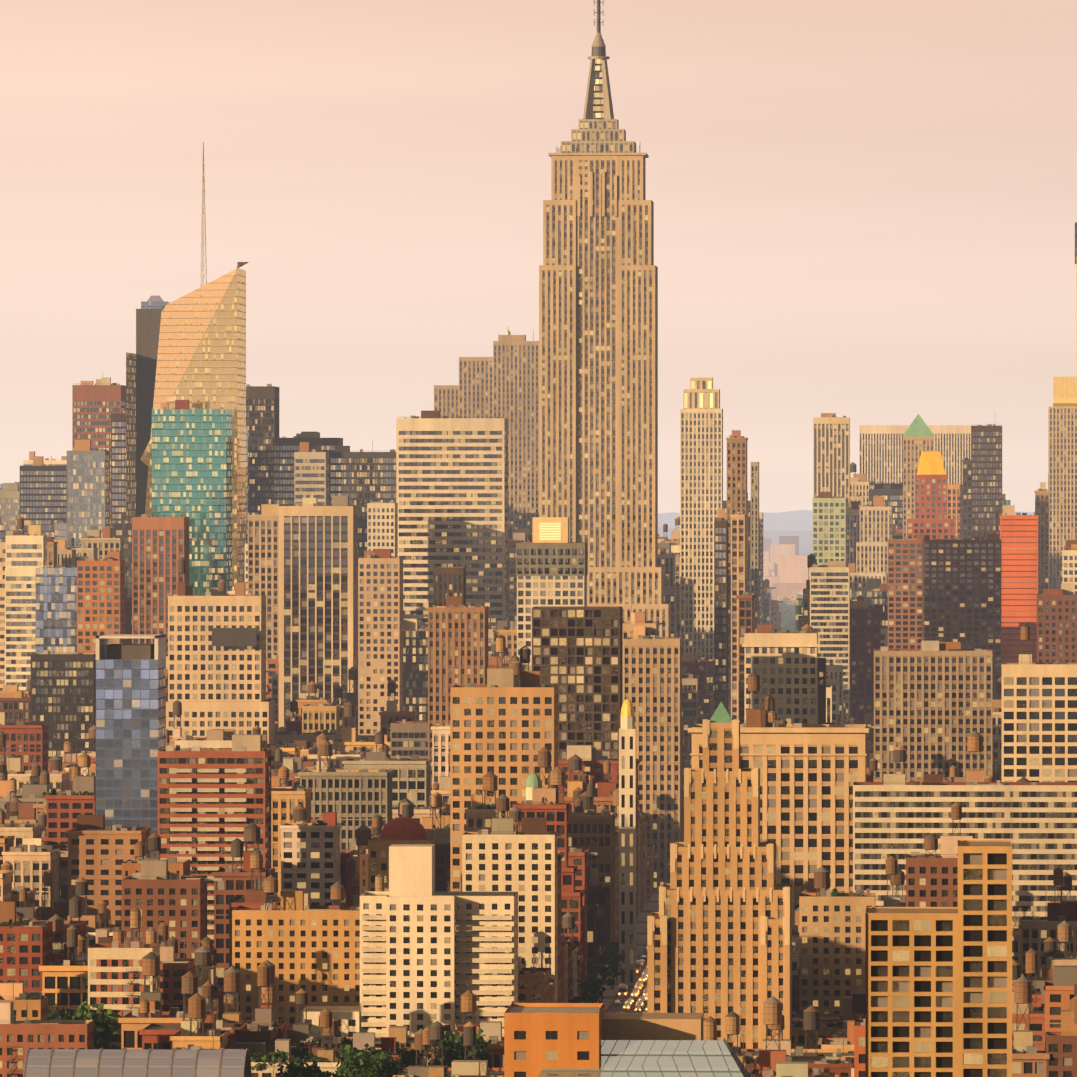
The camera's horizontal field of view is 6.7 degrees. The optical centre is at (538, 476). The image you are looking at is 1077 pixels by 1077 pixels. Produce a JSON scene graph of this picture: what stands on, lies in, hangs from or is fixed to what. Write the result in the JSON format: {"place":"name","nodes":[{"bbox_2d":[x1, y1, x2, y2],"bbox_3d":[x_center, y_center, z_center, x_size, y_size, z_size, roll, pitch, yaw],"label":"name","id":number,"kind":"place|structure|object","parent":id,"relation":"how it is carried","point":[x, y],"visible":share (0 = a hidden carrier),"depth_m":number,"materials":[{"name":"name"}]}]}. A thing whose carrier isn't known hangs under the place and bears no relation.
{"place":"outdoors","nodes":[
{"label":"outdoors","id":0,"kind":"place"},
{"bbox_2d":[0,0,1076,512],"label":"sky","id":1,"kind":"structure","parent":0,"point":[865,211],"materials":[{"name":"pink"}]},
{"bbox_2d":[585,548,811,1012],"bbox_3d":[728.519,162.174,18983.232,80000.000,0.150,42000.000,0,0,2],"label":"ground","id":2,"kind":"structure","parent":0,"point":[610,996],"depth_m":2992.06,"materials":[{"name":"grey asphalt"}]},
{"bbox_2d":[48,596,795,1076],"bbox_3d":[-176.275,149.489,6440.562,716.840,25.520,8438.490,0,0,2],"label":"trees","id":3,"kind":"object","parent":2,"relation":"on","point":[370,1062],"visible":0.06,"depth_m":2433.07,"materials":[{"name":"green plant"}]},
{"bbox_2d":[0,0,1076,1076],"bbox_3d":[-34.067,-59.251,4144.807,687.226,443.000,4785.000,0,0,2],"label":"buildings","id":4,"kind":"structure","parent":2,"relation":"on","point":[189,465],"depth_m":3696.29,"materials":[{"name":"beige stone"}]},
{"bbox_2d":[0,451,1076,1076],"bbox_3d":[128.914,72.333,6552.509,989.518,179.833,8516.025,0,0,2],"label":"buildings","id":5,"kind":"structure","parent":2,"relation":"on","point":[342,791],"depth_m":2898.55,"materials":[{"name":"brown brick"}]},
{"bbox_2d":[614,949,646,1012],"bbox_3d":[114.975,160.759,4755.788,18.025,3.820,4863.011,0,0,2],"label":"traffic","id":6,"kind":"object","parent":2,"relation":"on","point":[622,989],"visible":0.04,"depth_m":2858.59,"materials":[{"name":"white metal"}]},
{"bbox_2d":[658,510,1032,605],"bbox_3d":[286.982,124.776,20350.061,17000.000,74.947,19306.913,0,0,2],"label":"distant hills","id":7,"kind":"structure","parent":2,"relation":"on","point":[787,535],"depth_m":14413.62,"materials":[{"name":"soil"}]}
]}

